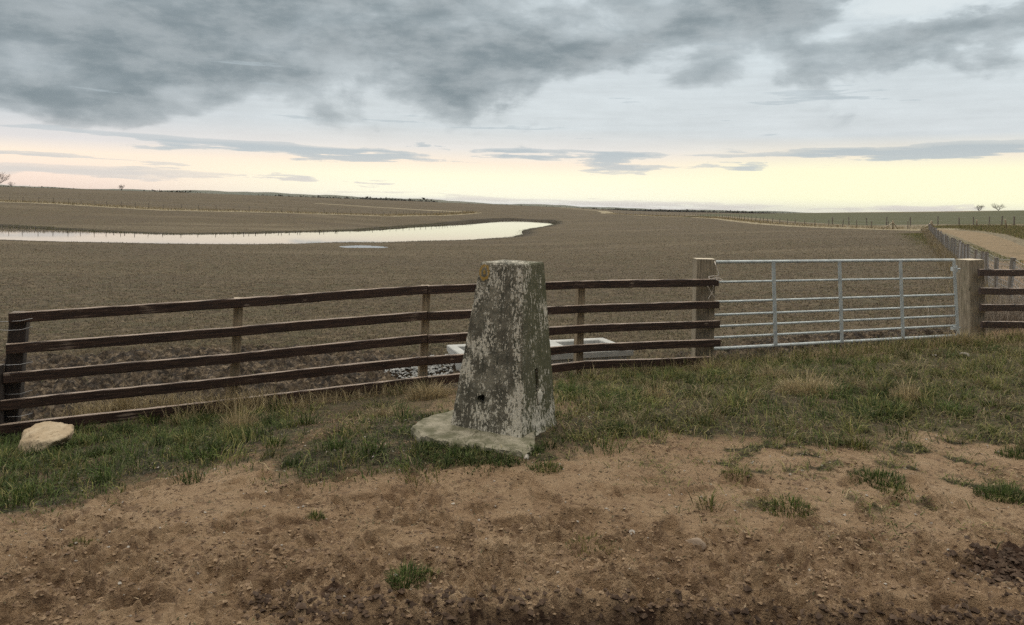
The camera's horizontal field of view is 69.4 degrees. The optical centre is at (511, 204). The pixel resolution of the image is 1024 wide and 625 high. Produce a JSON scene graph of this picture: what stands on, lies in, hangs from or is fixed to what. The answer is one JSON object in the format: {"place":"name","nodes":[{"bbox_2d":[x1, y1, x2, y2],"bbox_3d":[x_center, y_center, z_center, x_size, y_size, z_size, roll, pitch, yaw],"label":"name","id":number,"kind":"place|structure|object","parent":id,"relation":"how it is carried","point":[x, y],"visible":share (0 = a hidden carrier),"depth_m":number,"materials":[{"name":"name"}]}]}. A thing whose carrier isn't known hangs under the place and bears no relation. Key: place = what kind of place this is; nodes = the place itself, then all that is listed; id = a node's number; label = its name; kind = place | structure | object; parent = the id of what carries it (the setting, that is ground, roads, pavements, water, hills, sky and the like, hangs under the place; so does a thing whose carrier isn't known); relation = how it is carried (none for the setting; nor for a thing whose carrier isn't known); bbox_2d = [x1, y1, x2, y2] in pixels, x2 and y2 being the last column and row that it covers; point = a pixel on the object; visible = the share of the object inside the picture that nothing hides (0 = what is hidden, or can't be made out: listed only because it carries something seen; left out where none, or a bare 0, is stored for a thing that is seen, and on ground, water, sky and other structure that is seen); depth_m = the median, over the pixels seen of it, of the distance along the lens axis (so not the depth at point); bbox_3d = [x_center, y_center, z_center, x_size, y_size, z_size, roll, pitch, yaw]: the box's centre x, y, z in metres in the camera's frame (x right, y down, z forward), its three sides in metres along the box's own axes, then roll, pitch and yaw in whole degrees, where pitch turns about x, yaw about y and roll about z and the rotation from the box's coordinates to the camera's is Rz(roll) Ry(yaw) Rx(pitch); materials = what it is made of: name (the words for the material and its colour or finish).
{"place":"outdoors","nodes":[
{"label":"outdoors","id":0,"kind":"place"},
{"bbox_2d":[0,220,553,243],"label":"water","id":1,"kind":"structure","parent":0,"point":[486,229],"depth_m":101.43,"materials":[{"name":"grey liquid"}]},
{"bbox_2d":[339,245,387,247],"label":"water","id":2,"kind":"structure","parent":0,"point":[360,246],"depth_m":80.13,"materials":[{"name":"grey liquid"}]},
{"bbox_2d":[0,185,803,212],"bbox_3d":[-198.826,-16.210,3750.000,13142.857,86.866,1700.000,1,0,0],"label":"hills","id":3,"kind":"structure","parent":0,"point":[269,194],"depth_m":3366.41,"materials":[{"name":"brown soil"}]},
{"bbox_2d":[0,187,1023,624],"bbox_3d":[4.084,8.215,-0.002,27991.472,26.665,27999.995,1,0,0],"label":"ground","id":4,"kind":"structure","parent":0,"point":[540,493],"depth_m":4.55,"materials":[{"name":"brown soil"}]},
{"bbox_2d":[0,172,9,182],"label":"bare tree","id":5,"kind":"object","parent":4,"relation":"on","point":[1,176],"visible":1,"depth_m":401.77,"materials":[{"name":"brown plant"}]},
{"bbox_2d":[0,318,32,438],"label":"rail fence","id":6,"kind":"object","parent":4,"relation":"on","point":[2,416],"visible":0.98,"depth_m":6.89,"materials":[{"name":"brown wood"}]},
{"bbox_2d":[18,421,73,454],"bbox_3d":[-3.794,1.919,6.039,0.397,0.252,0.523,1,0,-24],"label":"boulder","id":7,"kind":"object","parent":4,"relation":"on","point":[43,433],"visible":0.89,"depth_m":5.92,"materials":[{"name":"stone"}]},
{"bbox_2d":[64,536,99,549],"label":"grass tuft","id":8,"kind":"object","parent":4,"relation":"on","point":[85,541],"visible":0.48,"depth_m":3.44,"materials":[{"name":"green plant"}]},
{"bbox_2d":[103,380,139,410],"bbox_3d":[-4.011,1.975,7.593,0.363,0.554,0.353,1,0,0],"label":"grass tuft","id":9,"kind":"object","parent":4,"relation":"on","point":[119,402],"visible":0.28,"depth_m":7.56,"materials":[{"name":"brown plant"}]},
{"bbox_2d":[163,406,198,425],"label":"grass tuft","id":10,"kind":"object","parent":4,"relation":"on","point":[186,417],"visible":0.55,"depth_m":7.06,"materials":[{"name":"green plant"}]},
{"bbox_2d":[214,392,259,430],"bbox_3d":[-2.366,1.782,6.434,0.404,0.396,0.396,1,0,26],"label":"grass tuft","id":11,"kind":"object","parent":4,"relation":"on","point":[235,418],"visible":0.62,"depth_m":6.43,"materials":[{"name":"beige plant"}]},
{"bbox_2d":[4,196,472,214],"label":"wire fence","id":12,"kind":"object","parent":4,"relation":"on","point":[249,207],"visible":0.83,"depth_m":166.16,"materials":[{"name":"brown wood"}]},
{"bbox_2d":[304,508,326,521],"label":"grass tuft","id":13,"kind":"object","parent":4,"relation":"on","point":[314,515],"visible":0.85,"depth_m":3.74,"materials":[{"name":"green plant"}]},
{"bbox_2d":[0,258,720,436],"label":"post and rail fence","id":14,"kind":"object","parent":4,"relation":"on","point":[702,324],"visible":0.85,"depth_m":7.83,"materials":[{"name":"brown wood"}]},
{"bbox_2d":[708,261,722,280],"bbox_3d":[2.651,0.855,9.579,0.145,0.256,0.254,1,0,32],"label":"rope","id":15,"kind":"object","parent":14,"relation":"attached to","point":[716,276],"visible":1,"depth_m":9.52,"materials":[{"name":"beige fabric"}]},
{"bbox_2d":[362,402,403,416],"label":"grass tuft","id":16,"kind":"object","parent":4,"relation":"on","point":[381,412],"visible":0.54,"depth_m":6.33,"materials":[{"name":"beige plant"}]},
{"bbox_2d":[0,185,782,213],"bbox_3d":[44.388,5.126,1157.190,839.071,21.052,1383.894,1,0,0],"label":"distant wood","id":17,"kind":"object","parent":4,"relation":"on","point":[656,210],"visible":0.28,"depth_m":775.72,"materials":[{"name":"green plant"}]},
{"bbox_2d":[380,556,431,590],"bbox_3d":[-0.439,1.549,3.110,0.249,0.163,0.215,1,0,0],"label":"grass tuft","id":18,"kind":"object","parent":4,"relation":"on","point":[411,568],"visible":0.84,"depth_m":3.12,"materials":[{"name":"green plant"}]},
{"bbox_2d":[384,353,452,378],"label":"gravel","id":19,"kind":"structure","parent":4,"relation":"on","point":[431,369],"depth_m":9.22,"materials":[{"name":"grey gravel"}]},
{"bbox_2d":[403,374,451,400],"bbox_3d":[-0.860,1.870,7.624,0.575,0.322,0.527,1,0,0],"label":"grass tuft","id":20,"kind":"object","parent":4,"relation":"on","point":[427,395],"visible":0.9,"depth_m":7.56,"materials":[{"name":"beige plant"}]},
{"bbox_2d":[419,563,443,581],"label":"grass tuft","id":21,"kind":"object","parent":4,"relation":"on","point":[431,572],"visible":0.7,"depth_m":3.13,"materials":[{"name":"green plant"}]},
{"bbox_2d":[409,437,524,468],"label":"mossy grass","id":22,"kind":"structure","parent":4,"relation":"on","point":[499,457],"depth_m":4.67,"materials":[{"name":"plant"}]},
{"bbox_2d":[411,260,556,457],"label":"trig pillar","id":23,"kind":"structure","parent":4,"relation":"on","point":[504,397],"depth_m":5.18,"materials":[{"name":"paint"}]},
{"bbox_2d":[0,191,995,420],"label":"stubble","id":24,"kind":"object","parent":4,"relation":"on","point":[469,298],"visible":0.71,"depth_m":23.83,"materials":[{"name":"brown plant"}]},
{"bbox_2d":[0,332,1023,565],"bbox_3d":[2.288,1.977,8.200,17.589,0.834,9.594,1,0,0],"label":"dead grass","id":25,"kind":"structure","parent":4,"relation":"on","point":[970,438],"depth_m":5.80,"materials":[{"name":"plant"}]},
{"bbox_2d":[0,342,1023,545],"bbox_3d":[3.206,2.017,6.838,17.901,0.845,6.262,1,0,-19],"label":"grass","id":26,"kind":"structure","parent":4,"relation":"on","point":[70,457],"depth_m":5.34,"materials":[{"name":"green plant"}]},
{"bbox_2d":[0,199,1023,422],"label":"rough grass","id":27,"kind":"structure","parent":4,"relation":"on","point":[1010,230],"depth_m":10.35,"materials":[{"name":"plant"}]},
{"bbox_2d":[0,391,1023,624],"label":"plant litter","id":28,"kind":"object","parent":4,"relation":"on","point":[562,505],"visible":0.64,"depth_m":4.05,"materials":[{"name":"brown plant"}]},
{"bbox_2d":[0,416,1023,624],"bbox_3d":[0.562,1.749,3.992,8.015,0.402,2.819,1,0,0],"label":"soil crumbs","id":29,"kind":"object","parent":4,"relation":"on","point":[389,620],"visible":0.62,"depth_m":3.28,"materials":[{"name":"brown soil"}]},
{"bbox_2d":[8,409,1023,622],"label":"grit","id":30,"kind":"object","parent":4,"relation":"on","point":[128,546],"visible":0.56,"depth_m":3.94,"materials":[{"name":"stone"}]},
{"bbox_2d":[526,442,545,453],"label":"grass tuft","id":31,"kind":"object","parent":4,"relation":"on","point":[538,449],"visible":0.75,"depth_m":4.80,"materials":[{"name":"green plant"}]},
{"bbox_2d":[447,338,633,371],"bbox_3d":[0.383,2.150,10.196,2.410,0.433,0.920,1,0,-20],"label":"water trough","id":32,"kind":"object","parent":4,"relation":"on","point":[555,359],"visible":0.29,"depth_m":10.07,"materials":[{"name":"concrete"}]},
{"bbox_2d":[528,459,563,473],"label":"grass tuft","id":33,"kind":"object","parent":4,"relation":"on","point":[549,465],"visible":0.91,"depth_m":4.49,"materials":[{"name":"green plant"}]},
{"bbox_2d":[565,531,614,558],"bbox_3d":[0.359,1.591,3.457,0.241,0.135,0.208,1,0,0],"label":"grass tuft","id":34,"kind":"object","parent":4,"relation":"on","point":[590,538],"visible":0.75,"depth_m":3.44,"materials":[{"name":"plant"}]},
{"bbox_2d":[243,535,1023,624],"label":"dark clods","id":35,"kind":"object","parent":4,"relation":"on","point":[1000,561],"visible":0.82,"depth_m":2.97,"materials":[{"name":"soil"}]},
{"bbox_2d":[621,362,658,375],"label":"grass tuft","id":36,"kind":"object","parent":4,"relation":"on","point":[644,370],"visible":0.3,"depth_m":8.92,"materials":[{"name":"green plant"}]},
{"bbox_2d":[639,380,672,399],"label":"grass tuft","id":37,"kind":"object","parent":4,"relation":"on","point":[662,390],"visible":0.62,"depth_m":6.67,"materials":[{"name":"beige plant"}]},
{"bbox_2d":[686,538,705,550],"bbox_3d":[0.873,1.616,3.528,0.107,0.061,0.057,1,0,11],"label":"stone","id":38,"kind":"object","parent":4,"relation":"on","point":[697,541],"visible":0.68,"depth_m":3.51,"materials":[{"name":"beige stone"}]},
{"bbox_2d":[691,350,729,370],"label":"grass tuft","id":39,"kind":"object","parent":4,"relation":"on","point":[703,364],"visible":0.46,"depth_m":9.15,"materials":[{"name":"plant"}]},
{"bbox_2d":[719,466,752,484],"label":"grass tuft","id":40,"kind":"object","parent":4,"relation":"on","point":[737,472],"visible":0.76,"depth_m":4.44,"materials":[{"name":"plant"}]},
{"bbox_2d":[749,360,794,378],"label":"grass tuft","id":41,"kind":"object","parent":4,"relation":"on","point":[767,373],"visible":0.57,"depth_m":7.99,"materials":[{"name":"plant"}]},
{"bbox_2d":[613,211,932,228],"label":"wire fence","id":42,"kind":"object","parent":4,"relation":"on","point":[779,219],"visible":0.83,"depth_m":148.80,"materials":[{"name":"brown wood"}]},
{"bbox_2d":[758,492,816,518],"bbox_3d":[1.479,1.608,3.981,0.339,0.124,0.270,1,0,0],"label":"grass tuft","id":43,"kind":"object","parent":4,"relation":"on","point":[793,500],"visible":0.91,"depth_m":3.97,"materials":[{"name":"green plant"}]},
{"bbox_2d":[769,366,847,396],"bbox_3d":[2.792,1.643,6.976,0.770,0.331,0.637,1,0,0],"label":"grass tuft","id":44,"kind":"object","parent":4,"relation":"on","point":[810,386],"visible":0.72,"depth_m":6.92,"materials":[{"name":"green plant"}]},
{"bbox_2d":[714,258,959,350],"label":"field gate","id":45,"kind":"structure","parent":4,"relation":"on","point":[840,310],"depth_m":10.64,"materials":[{"name":"metal"}]},
{"bbox_2d":[847,464,907,487],"bbox_3d":[2.192,1.625,4.449,0.366,0.146,0.317,1,0,0],"label":"grass tuft","id":46,"kind":"object","parent":4,"relation":"on","point":[874,475],"visible":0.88,"depth_m":4.43,"materials":[{"name":"green plant"}]},
{"bbox_2d":[883,220,896,228],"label":"strainer post","id":47,"kind":"object","parent":4,"relation":"on","point":[892,223],"visible":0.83,"depth_m":104.94,"materials":[{"name":"brown wood"}]},
{"bbox_2d":[874,481,915,501],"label":"grass tuft","id":48,"kind":"object","parent":4,"relation":"on","point":[896,488],"visible":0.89,"depth_m":4.25,"materials":[{"name":"green plant"}]},
{"bbox_2d":[889,373,920,401],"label":"grass tuft","id":49,"kind":"object","parent":4,"relation":"on","point":[904,394],"visible":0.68,"depth_m":6.66,"materials":[{"name":"beige plant"}]},
{"bbox_2d":[832,216,1014,225],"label":"wire fence","id":50,"kind":"object","parent":4,"relation":"on","point":[1001,220],"visible":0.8,"depth_m":111.64,"materials":[{"name":"brown wood"}]},
{"bbox_2d":[936,326,983,345],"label":"grass tuft","id":51,"kind":"object","parent":4,"relation":"on","point":[963,337],"visible":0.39,"depth_m":10.69,"materials":[{"name":"plant"}]},
{"bbox_2d":[928,223,1023,303],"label":"netting fence","id":52,"kind":"object","parent":4,"relation":"on","point":[962,249],"visible":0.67,"depth_m":20.26,"materials":[{"name":"grey wood"}]},
{"bbox_2d":[955,258,1023,337],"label":"post and rail fence","id":53,"kind":"object","parent":4,"relation":"on","point":[972,291],"visible":0.84,"depth_m":11.55,"materials":[{"name":"brown wood"}]},
{"bbox_2d":[972,479,1023,504],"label":"grass tuft","id":54,"kind":"object","parent":4,"relation":"on","point":[1005,488],"visible":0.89,"depth_m":4.25,"materials":[{"name":"green plant"}]},
{"bbox_2d":[994,442,1023,459],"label":"grass tuft","id":55,"kind":"object","parent":4,"relation":"on","point":[1010,454],"visible":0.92,"depth_m":5.05,"materials":[{"name":"green plant"}]},
{"bbox_2d":[0,332,1023,511],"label":"matted grass","id":56,"kind":"structure","parent":0,"point":[902,410],"depth_m":6.22,"materials":[{"name":"green plant"}]},
{"bbox_2d":[0,0,1023,212],"label":"sky","id":57,"kind":"structure","parent":0,"point":[806,106],"materials":[{"name":"grey"}]}
]}

